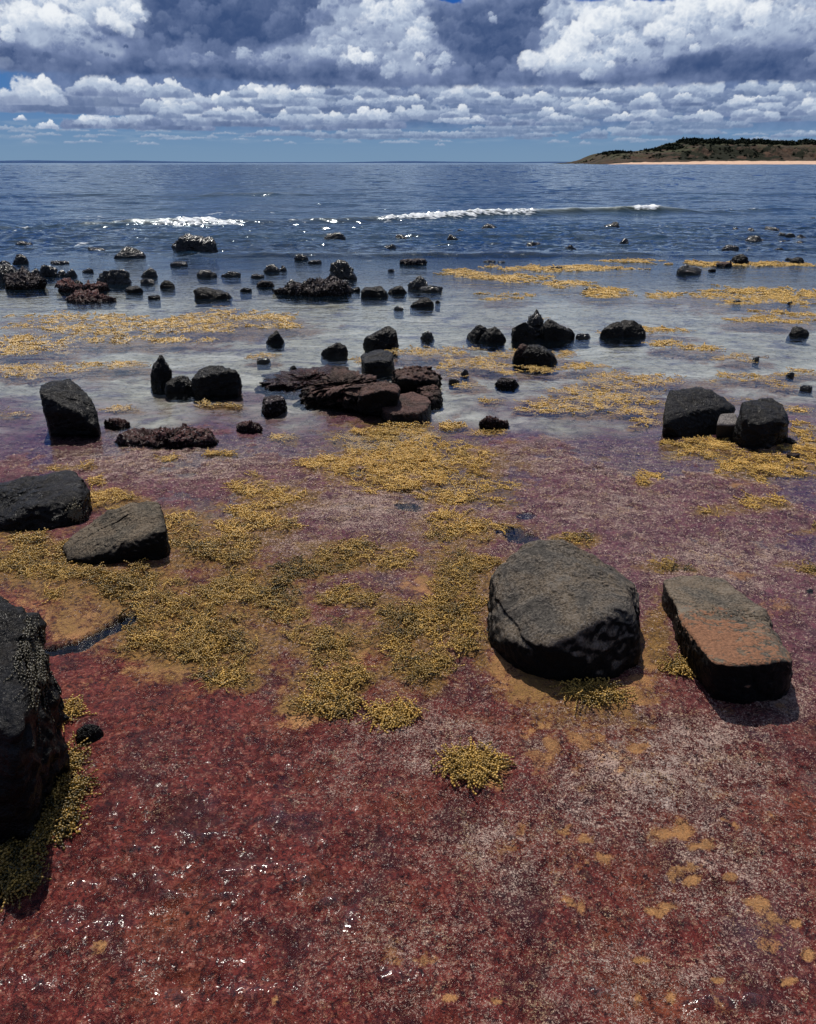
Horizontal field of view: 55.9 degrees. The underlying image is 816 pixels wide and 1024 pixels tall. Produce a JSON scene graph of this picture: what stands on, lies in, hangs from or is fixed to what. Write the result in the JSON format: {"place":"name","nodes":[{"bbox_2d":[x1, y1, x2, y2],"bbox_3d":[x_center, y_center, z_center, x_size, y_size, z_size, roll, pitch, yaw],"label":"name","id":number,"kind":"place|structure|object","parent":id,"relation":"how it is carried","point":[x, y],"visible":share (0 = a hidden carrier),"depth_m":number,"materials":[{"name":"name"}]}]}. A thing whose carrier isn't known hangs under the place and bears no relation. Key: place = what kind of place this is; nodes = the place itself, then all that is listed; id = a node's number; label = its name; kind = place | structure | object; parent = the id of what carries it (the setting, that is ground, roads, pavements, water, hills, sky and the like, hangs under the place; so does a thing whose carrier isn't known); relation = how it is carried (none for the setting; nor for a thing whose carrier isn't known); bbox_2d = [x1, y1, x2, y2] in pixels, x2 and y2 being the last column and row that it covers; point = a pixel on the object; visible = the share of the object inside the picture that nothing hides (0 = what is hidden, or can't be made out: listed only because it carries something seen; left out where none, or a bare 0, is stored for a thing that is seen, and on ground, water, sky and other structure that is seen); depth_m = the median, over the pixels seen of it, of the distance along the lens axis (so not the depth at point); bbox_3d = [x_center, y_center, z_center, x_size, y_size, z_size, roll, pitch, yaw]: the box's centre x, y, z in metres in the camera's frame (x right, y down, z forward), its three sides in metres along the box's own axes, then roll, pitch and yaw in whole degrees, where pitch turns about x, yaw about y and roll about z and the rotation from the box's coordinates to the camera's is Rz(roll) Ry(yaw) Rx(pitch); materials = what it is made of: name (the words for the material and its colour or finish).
{"place":"outdoors","nodes":[
{"label":"outdoors","id":0,"kind":"place"},
{"bbox_2d":[0,160,566,162],"bbox_3d":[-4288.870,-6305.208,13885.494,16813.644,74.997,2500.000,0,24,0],"label":"hills","id":1,"kind":"structure","parent":0,"point":[40,161],"depth_m":12845.91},
{"bbox_2d":[0,247,815,1023],"bbox_3d":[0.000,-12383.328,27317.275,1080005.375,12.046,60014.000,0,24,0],"label":"reef flat","id":2,"kind":"structure","parent":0,"point":[168,857],"depth_m":2.31,"materials":[{"name":"stone"}]},
{"bbox_2d":[0,263,16,289],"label":"boulder","id":3,"kind":"object","parent":2,"relation":"on","point":[6,268],"visible":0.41,"depth_m":11.38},
{"bbox_2d":[12,254,29,270],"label":"rock","id":4,"kind":"object","parent":2,"relation":"on","point":[20,259],"visible":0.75,"depth_m":13.39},
{"bbox_2d":[3,266,46,297],"bbox_3d":[-5.376,-3.169,10.825,0.633,0.528,0.384,0,24,0],"label":"reef ledge","id":5,"kind":"object","parent":2,"relation":"on","point":[23,279],"visible":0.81,"depth_m":10.75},
{"bbox_2d":[15,241,36,269],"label":"rock","id":6,"kind":"object","parent":2,"relation":"on","point":[25,249],"visible":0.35,"depth_m":16.36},
{"bbox_2d":[0,852,51,912],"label":"seaweed tuft","id":7,"kind":"object","parent":2,"relation":"on","point":[17,878],"visible":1,"depth_m":1.84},
{"bbox_2d":[0,817,67,871],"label":"seaweed tuft","id":8,"kind":"object","parent":2,"relation":"on","point":[10,848],"visible":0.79,"depth_m":1.92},
{"bbox_2d":[0,596,69,844],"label":"boulder","id":9,"kind":"object","parent":2,"relation":"on","point":[32,766],"visible":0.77,"depth_m":1.92,"materials":[{"name":"stone"}]},
{"bbox_2d":[3,614,63,740],"bbox_3d":[-0.987,0.473,2.040,0.086,0.254,0.392,-5,25,-11],"label":"hanging seaweed","id":10,"kind":"object","parent":9,"relation":"hanging from","point":[36,659],"visible":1,"depth_m":2.05,"materials":[{"name":"plant"}]},
{"bbox_2d":[0,470,92,531],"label":"boulder","id":11,"kind":"object","parent":2,"relation":"on","point":[35,503],"visible":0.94,"depth_m":3.73,"materials":[{"name":"stone"}]},
{"bbox_2d":[65,497,87,522],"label":"hanging seaweed","id":12,"kind":"object","parent":11,"relation":"attached to","point":[74,513],"visible":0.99,"depth_m":3.72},
{"bbox_2d":[1,784,91,850],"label":"seaweed tuft","id":13,"kind":"object","parent":2,"relation":"on","point":[65,808],"visible":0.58,"depth_m":2.00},
{"bbox_2d":[39,264,57,282],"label":"rock","id":14,"kind":"object","parent":2,"relation":"on","point":[47,270],"visible":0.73,"depth_m":11.93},
{"bbox_2d":[51,260,70,270],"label":"rock","id":15,"kind":"object","parent":2,"relation":"on","point":[60,262],"visible":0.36,"depth_m":13.40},
{"bbox_2d":[39,379,100,437],"bbox_3d":[-2.203,-0.649,5.019,0.421,0.371,0.321,0,24,0],"label":"boulder","id":16,"kind":"object","parent":2,"relation":"on","point":[69,409],"visible":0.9,"depth_m":4.92,"materials":[{"name":"stone"}]},
{"bbox_2d":[44,764,101,809],"bbox_3d":[-0.960,0.757,2.122,0.213,0.048,0.188,-20,31,-37],"label":"seaweed tuft","id":17,"kind":"object","parent":2,"relation":"on","point":[66,781],"visible":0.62,"depth_m":2.12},
{"bbox_2d":[61,731,92,778],"bbox_3d":[-1.004,0.710,2.228,0.178,0.042,0.196,-15,28,-29],"label":"seaweed tuft","id":18,"kind":"object","parent":2,"relation":"on","point":[77,758],"visible":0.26,"depth_m":2.23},
{"bbox_2d":[62,694,97,732],"bbox_3d":[-1.078,0.621,2.422,0.200,0.044,0.176,7,25,14],"label":"seaweed tuft","id":19,"kind":"object","parent":2,"relation":"on","point":[70,710],"visible":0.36,"depth_m":2.42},
{"bbox_2d":[54,277,109,298],"bbox_3d":[-4.484,-3.011,10.611,0.638,0.417,0.439,11,26,22],"label":"reef ledge","id":20,"kind":"object","parent":2,"relation":"on","point":[67,285],"visible":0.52,"depth_m":10.48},
{"bbox_2d":[75,724,103,744],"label":"pebble","id":21,"kind":"object","parent":2,"relation":"on","point":[92,733],"visible":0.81,"depth_m":2.31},
{"bbox_2d":[65,288,116,309],"bbox_3d":[-4.054,-2.671,9.863,0.644,0.348,0.358,-7,25,-14],"label":"reef ledge","id":22,"kind":"object","parent":2,"relation":"on","point":[93,297],"visible":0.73,"depth_m":9.77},
{"bbox_2d":[86,247,108,269],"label":"rock","id":23,"kind":"object","parent":2,"relation":"on","point":[90,250],"visible":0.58,"depth_m":15.38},
{"bbox_2d":[96,269,131,291],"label":"boulder","id":24,"kind":"object","parent":2,"relation":"on","point":[119,276],"visible":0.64,"depth_m":11.16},
{"bbox_2d":[63,501,170,564],"bbox_3d":[-1.321,0.107,3.477,0.457,0.270,0.443,-8,26,-17],"label":"boulder","id":25,"kind":"object","parent":2,"relation":"on","point":[131,532],"visible":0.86,"depth_m":3.35,"materials":[{"name":"stone"}]},
{"bbox_2d":[104,418,131,429],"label":"rock","id":26,"kind":"object","parent":2,"relation":"on","point":[117,424],"visible":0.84,"depth_m":5.13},
{"bbox_2d":[113,246,145,269],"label":"boulder","id":27,"kind":"object","parent":2,"relation":"on","point":[130,253],"visible":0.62,"depth_m":14.24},
{"bbox_2d":[125,285,142,299],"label":"rock","id":28,"kind":"object","parent":2,"relation":"on","point":[136,289],"visible":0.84,"depth_m":10.45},
{"bbox_2d":[140,278,155,291],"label":"rock","id":29,"kind":"object","parent":2,"relation":"on","point":[146,281],"visible":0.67,"depth_m":11.17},
{"bbox_2d":[141,267,157,283],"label":"rock","id":30,"kind":"object","parent":2,"relation":"on","point":[149,272],"visible":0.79,"depth_m":11.84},
{"bbox_2d":[148,295,160,307],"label":"rock","id":31,"kind":"object","parent":2,"relation":"on","point":[154,297],"visible":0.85,"depth_m":9.96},
{"bbox_2d":[150,355,171,394],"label":"boulder","id":32,"kind":"object","parent":2,"relation":"on","point":[161,374],"visible":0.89,"depth_m":5.98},
{"bbox_2d":[114,426,218,448],"bbox_3d":[-1.525,-0.446,4.871,0.670,0.192,0.299,0,24,0],"label":"reef ledge","id":33,"kind":"object","parent":2,"relation":"on","point":[173,438],"visible":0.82,"depth_m":4.80,"materials":[{"name":"stone"}]},
{"bbox_2d":[160,280,175,295],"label":"rock","id":34,"kind":"object","parent":2,"relation":"on","point":[166,285],"visible":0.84,"depth_m":10.80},
{"bbox_2d":[170,261,187,275],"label":"rock","id":35,"kind":"object","parent":2,"relation":"on","point":[178,264],"visible":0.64,"depth_m":13.14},
{"bbox_2d":[164,375,194,400],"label":"boulder","id":36,"kind":"object","parent":2,"relation":"on","point":[178,388],"visible":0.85,"depth_m":5.89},
{"bbox_2d":[171,234,217,268],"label":"boulder","id":37,"kind":"object","parent":2,"relation":"on","point":[189,242],"visible":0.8,"depth_m":15.15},
{"bbox_2d":[197,270,216,283],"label":"rock","id":38,"kind":"object","parent":2,"relation":"on","point":[208,275],"visible":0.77,"depth_m":11.84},
{"bbox_2d":[193,287,232,306],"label":"boulder","id":39,"kind":"object","parent":2,"relation":"on","point":[206,295],"visible":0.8,"depth_m":9.96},
{"bbox_2d":[191,365,241,400],"bbox_3d":[-1.462,-0.984,5.907,0.387,0.282,0.245,0,24,0],"label":"boulder","id":40,"kind":"object","parent":2,"relation":"on","point":[215,383],"visible":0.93,"depth_m":5.81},
{"bbox_2d":[221,271,240,283],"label":"rock","id":41,"kind":"object","parent":2,"relation":"on","point":[232,275],"visible":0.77,"depth_m":11.91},
{"bbox_2d":[240,288,251,298],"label":"rock","id":42,"kind":"object","parent":2,"relation":"on","point":[246,290],"visible":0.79,"depth_m":10.53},
{"bbox_2d":[236,420,262,433],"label":"reef ledge","id":43,"kind":"object","parent":2,"relation":"on","point":[251,426],"visible":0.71,"depth_m":5.03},
{"bbox_2d":[257,357,270,369],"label":"rock","id":44,"kind":"object","parent":2,"relation":"on","point":[263,363],"visible":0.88,"depth_m":6.79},
{"bbox_2d":[256,280,274,293],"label":"rock","id":45,"kind":"object","parent":2,"relation":"on","point":[264,285],"visible":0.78,"depth_m":10.93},
{"bbox_2d":[263,264,281,279],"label":"rock","id":46,"kind":"object","parent":2,"relation":"on","point":[272,268],"visible":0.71,"depth_m":12.37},
{"bbox_2d":[261,395,287,417],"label":"rock","id":47,"kind":"object","parent":2,"relation":"on","point":[273,406],"visible":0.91,"depth_m":5.42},
{"bbox_2d":[266,330,284,350],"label":"rock","id":48,"kind":"object","parent":2,"relation":"on","point":[275,341],"visible":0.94,"depth_m":7.50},
{"bbox_2d":[254,364,335,399],"bbox_3d":[-0.867,-1.063,6.263,0.750,0.168,0.845,0,24,0],"label":"reef ledge","id":49,"kind":"object","parent":2,"relation":"on","point":[290,384],"visible":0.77,"depth_m":6.12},
{"bbox_2d":[294,253,308,271],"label":"rock","id":50,"kind":"object","parent":2,"relation":"on","point":[298,257],"visible":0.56,"depth_m":13.91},
{"bbox_2d":[271,276,352,303],"bbox_3d":[-1.288,-2.970,10.389,1.101,0.455,0.653,0,24,0],"label":"reef ledge","id":51,"kind":"object","parent":2,"relation":"on","point":[332,286],"visible":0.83,"depth_m":10.21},
{"bbox_2d":[308,259,322,272],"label":"rock","id":52,"kind":"object","parent":2,"relation":"on","point":[316,262],"visible":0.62,"depth_m":13.48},
{"bbox_2d":[320,342,347,365],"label":"rock","id":53,"kind":"object","parent":2,"relation":"on","point":[336,353],"visible":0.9,"depth_m":7.01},
{"bbox_2d":[292,368,379,413],"bbox_3d":[-0.441,-0.913,5.850,0.712,0.296,0.874,13,28,27],"label":"reef ledge","id":54,"kind":"object","parent":2,"relation":"on","point":[335,389],"visible":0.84,"depth_m":5.63,"materials":[{"name":"stone"}]},
{"bbox_2d":[324,232,347,263],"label":"boulder","id":55,"kind":"object","parent":2,"relation":"on","point":[331,255],"visible":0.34,"depth_m":17.63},
{"bbox_2d":[309,685,367,723],"bbox_3d":[-0.223,0.598,2.445,0.192,0.053,0.196,0,24,0],"label":"seaweed tuft","id":56,"kind":"object","parent":2,"relation":"on","point":[335,705],"visible":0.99,"depth_m":2.44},
{"bbox_2d":[329,259,356,286],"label":"boulder","id":57,"kind":"object","parent":2,"relation":"on","point":[340,269],"visible":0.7,"depth_m":11.57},
{"bbox_2d":[361,286,388,304],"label":"boulder","id":58,"kind":"object","parent":2,"relation":"on","point":[378,292],"visible":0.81,"depth_m":10.07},
{"bbox_2d":[356,380,399,416],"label":"boulder","id":59,"kind":"object","parent":2,"relation":"on","point":[374,398],"visible":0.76,"depth_m":5.31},
{"bbox_2d":[361,349,394,377],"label":"boulder","id":60,"kind":"object","parent":2,"relation":"on","point":[378,363],"visible":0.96,"depth_m":6.48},
{"bbox_2d":[363,326,398,355],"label":"boulder","id":61,"kind":"object","parent":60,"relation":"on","point":[384,338],"visible":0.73,"depth_m":7.29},
{"bbox_2d":[383,244,397,268],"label":"rock","id":62,"kind":"object","parent":2,"relation":"on","point":[389,256],"visible":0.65,"depth_m":15.84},
{"bbox_2d":[356,691,429,733],"bbox_3d":[-0.066,0.622,2.407,0.222,0.046,0.182,-13,27,-26],"label":"seaweed tuft","id":63,"kind":"object","parent":2,"relation":"on","point":[397,714],"visible":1,"depth_m":2.40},
{"bbox_2d":[388,285,407,300],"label":"boulder","id":64,"kind":"object","parent":2,"relation":"on","point":[401,292],"visible":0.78,"depth_m":10.32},
{"bbox_2d":[393,306,403,317],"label":"rock","id":65,"kind":"object","parent":2,"relation":"on","point":[398,313],"visible":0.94,"depth_m":9.23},
{"bbox_2d":[395,234,407,262],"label":"rock","id":66,"kind":"object","parent":2,"relation":"on","point":[402,255],"visible":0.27,"depth_m":17.90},
{"bbox_2d":[381,392,431,425],"bbox_3d":[-0.014,-0.710,5.420,0.363,0.152,0.488,0,24,0],"label":"boulder","id":67,"kind":"object","parent":2,"relation":"on","point":[411,407],"visible":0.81,"depth_m":5.28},
{"bbox_2d":[0,424,815,714],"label":"seaweed mat","id":68,"kind":"object","parent":2,"relation":"on","point":[411,454],"visible":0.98,"depth_m":3.30,"materials":[{"name":"plant"}]},
{"bbox_2d":[0,423,815,1023],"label":"coralline turf","id":69,"kind":"structure","parent":2,"relation":"on","point":[344,501],"depth_m":2.61,"materials":[{"name":"plant"}]},
{"bbox_2d":[399,258,426,273],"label":"rock","id":70,"kind":"object","parent":2,"relation":"on","point":[417,262],"visible":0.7,"depth_m":13.30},
{"bbox_2d":[391,365,441,393],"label":"boulder","id":71,"kind":"object","parent":2,"relation":"on","point":[405,379],"visible":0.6,"depth_m":5.83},
{"bbox_2d":[407,275,427,296],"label":"boulder","id":72,"kind":"object","parent":2,"relation":"on","point":[417,283],"visible":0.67,"depth_m":10.70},
{"bbox_2d":[410,297,433,315],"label":"rock","id":73,"kind":"object","parent":2,"relation":"on","point":[420,305],"visible":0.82,"depth_m":9.38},
{"bbox_2d":[420,330,434,346],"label":"rock","id":74,"kind":"object","parent":2,"relation":"on","point":[427,338],"visible":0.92,"depth_m":7.68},
{"bbox_2d":[415,384,442,410],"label":"boulder","id":75,"kind":"object","parent":2,"relation":"on","point":[432,393],"visible":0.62,"depth_m":5.62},
{"bbox_2d":[419,285,442,299],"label":"rock","id":76,"kind":"object","parent":2,"relation":"on","point":[433,290],"visible":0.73,"depth_m":10.49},
{"bbox_2d":[446,234,457,263],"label":"rock","id":77,"kind":"object","parent":2,"relation":"on","point":[451,237],"visible":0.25,"depth_m":17.59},
{"bbox_2d":[429,736,516,794],"bbox_3d":[0.186,0.707,2.193,0.232,0.043,0.224,14,28,28],"label":"seaweed tuft","id":78,"kind":"object","parent":2,"relation":"on","point":[477,765],"visible":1,"depth_m":2.18,"materials":[{"name":"plant"}]},
{"bbox_2d":[466,325,486,347],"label":"rock","id":79,"kind":"object","parent":2,"relation":"on","point":[475,334],"visible":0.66,"depth_m":7.67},
{"bbox_2d":[478,326,505,350],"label":"rock","id":80,"kind":"object","parent":2,"relation":"on","point":[491,339],"visible":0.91,"depth_m":7.56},
{"bbox_2d":[479,415,509,430],"bbox_3d":[0.577,-0.577,5.156,0.210,0.156,0.112,0,24,0],"label":"reef ledge","id":81,"kind":"object","parent":2,"relation":"on","point":[489,422],"visible":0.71,"depth_m":5.12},
{"bbox_2d":[494,377,519,392],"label":"rock","id":82,"kind":"object","parent":2,"relation":"on","point":[506,384],"visible":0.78,"depth_m":6.05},
{"bbox_2d":[511,344,526,370],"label":"rock","id":83,"kind":"object","parent":2,"relation":"on","point":[517,359],"visible":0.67,"depth_m":6.78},
{"bbox_2d":[511,322,536,348],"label":"boulder","id":84,"kind":"object","parent":2,"relation":"on","point":[524,333],"visible":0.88,"depth_m":7.59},
{"bbox_2d":[526,241,540,265],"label":"rock","id":85,"kind":"object","parent":2,"relation":"on","point":[536,255],"visible":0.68,"depth_m":16.47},
{"bbox_2d":[527,309,543,345],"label":"boulder","id":86,"kind":"object","parent":2,"relation":"on","point":[535,321],"visible":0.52,"depth_m":7.74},
{"bbox_2d":[522,344,557,373],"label":"rock","id":87,"kind":"object","parent":2,"relation":"on","point":[538,355],"visible":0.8,"depth_m":6.71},
{"bbox_2d":[540,319,571,349],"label":"boulder","id":88,"kind":"object","parent":2,"relation":"on","point":[555,335],"visible":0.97,"depth_m":7.64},
{"bbox_2d":[487,539,640,681],"bbox_3d":[0.585,0.322,2.904,0.587,0.366,0.899,6,25,13],"label":"boulder","id":89,"kind":"object","parent":2,"relation":"on","point":[561,610],"visible":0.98,"depth_m":2.62,"materials":[{"name":"stone"}]},
{"bbox_2d":[562,245,575,264],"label":"rock","id":90,"kind":"object","parent":2,"relation":"on","point":[572,255],"visible":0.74,"depth_m":15.54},
{"bbox_2d":[574,333,590,347],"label":"rock","id":91,"kind":"object","parent":2,"relation":"on","point":[581,340],"visible":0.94,"depth_m":7.73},
{"bbox_2d":[549,677,637,710],"bbox_3d":[0.602,0.576,2.499,0.282,0.043,0.205,0,24,0],"label":"seaweed tuft","id":92,"kind":"object","parent":2,"relation":"on","point":[590,690],"visible":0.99,"depth_m":2.49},
{"bbox_2d":[599,321,624,346],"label":"rock","id":93,"kind":"object","parent":2,"relation":"on","point":[612,334],"visible":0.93,"depth_m":7.76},
{"bbox_2d":[617,238,628,267],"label":"rock","id":94,"kind":"object","parent":2,"relation":"on","point":[622,255],"visible":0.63,"depth_m":16.68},
{"bbox_2d":[620,320,645,345],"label":"rock","id":95,"kind":"object","parent":2,"relation":"on","point":[634,330],"visible":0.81,"depth_m":7.77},
{"bbox_2d":[655,646,695,679],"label":"seaweed tuft","id":96,"kind":"object","parent":2,"relation":"on","point":[678,665],"visible":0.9,"depth_m":2.64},
{"bbox_2d":[676,265,701,280],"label":"rock","id":97,"kind":"object","parent":2,"relation":"on","point":[685,269],"visible":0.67,"depth_m":12.18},
{"bbox_2d":[662,387,735,437],"bbox_3d":[1.921,-0.636,5.083,0.575,0.302,0.408,0,24,0],"label":"boulder","id":98,"kind":"object","parent":2,"relation":"on","point":[692,412],"visible":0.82,"depth_m":5.00,"materials":[{"name":"stone"}]},
{"bbox_2d":[716,262,731,275],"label":"rock","id":99,"kind":"object","parent":2,"relation":"on","point":[724,264],"visible":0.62,"depth_m":13.06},
{"bbox_2d":[716,413,736,437],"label":"rock","id":100,"kind":"object","parent":2,"relation":"on","point":[726,423],"visible":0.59,"depth_m":4.86,"materials":[{"name":"grey stone"}]},
{"bbox_2d":[661,575,792,703],"bbox_3d":[1.151,0.433,2.774,0.409,0.263,0.768,0,24,0],"label":"boulder","id":101,"kind":"object","parent":2,"relation":"on","point":[733,649],"visible":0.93,"depth_m":2.57,"materials":[{"name":"stone"}]},
{"bbox_2d":[719,245,738,260],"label":"rock","id":102,"kind":"object","parent":2,"relation":"on","point":[729,248],"visible":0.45,"depth_m":15.44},
{"bbox_2d":[730,254,748,272],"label":"boulder","id":103,"kind":"object","parent":2,"relation":"on","point":[740,259],"visible":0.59,"depth_m":13.39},
{"bbox_2d":[742,235,763,261],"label":"rock","id":104,"kind":"object","parent":2,"relation":"on","point":[755,238],"visible":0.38,"depth_m":17.36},
{"bbox_2d":[730,398,788,449],"bbox_3d":[2.230,-0.549,4.864,0.336,0.326,0.489,13,28,27],"label":"boulder","id":105,"kind":"object","parent":2,"relation":"on","point":[762,423],"visible":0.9,"depth_m":4.71,"materials":[{"name":"stone"}]},
{"bbox_2d":[788,257,803,272],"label":"rock","id":106,"kind":"object","parent":2,"relation":"on","point":[797,260],"visible":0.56,"depth_m":13.47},
{"bbox_2d":[785,326,808,344],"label":"rock","id":107,"kind":"object","parent":2,"relation":"on","point":[797,333],"visible":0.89,"depth_m":7.83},
{"bbox_2d":[798,385,812,396],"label":"rock","id":108,"kind":"object","parent":2,"relation":"on","point":[805,390],"visible":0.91,"depth_m":5.96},
{"bbox_2d":[0,0,815,161],"bbox_3d":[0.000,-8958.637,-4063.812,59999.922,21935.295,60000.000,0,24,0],"label":"sky","id":109,"kind":"structure","parent":0,"point":[346,80],"depth_m":25293.23,"materials":[{"name":"blue"}]},
{"bbox_2d":[0,163,815,382],"bbox_3d":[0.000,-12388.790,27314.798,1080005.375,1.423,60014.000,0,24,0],"label":"sea water","id":110,"kind":"structure","parent":0,"point":[374,207],"depth_m":25.57,"materials":[{"name":"blue liquid"}]},
{"bbox_2d":[0,258,815,429],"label":"floating seaweed","id":111,"kind":"object","parent":110,"relation":"on","point":[28,372],"visible":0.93,"depth_m":7.49,"materials":[{"name":"plant"}]},
{"bbox_2d":[556,142,815,163],"bbox_3d":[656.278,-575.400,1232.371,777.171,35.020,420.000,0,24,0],"label":"headland","id":112,"kind":"structure","parent":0,"point":[771,154],"depth_m":1126.70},
{"bbox_2d":[581,137,815,162],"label":"coastal scrub","id":113,"kind":"object","parent":112,"relation":"on","point":[692,141],"visible":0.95,"depth_m":1188.61,"materials":[{"name":"green plant"}]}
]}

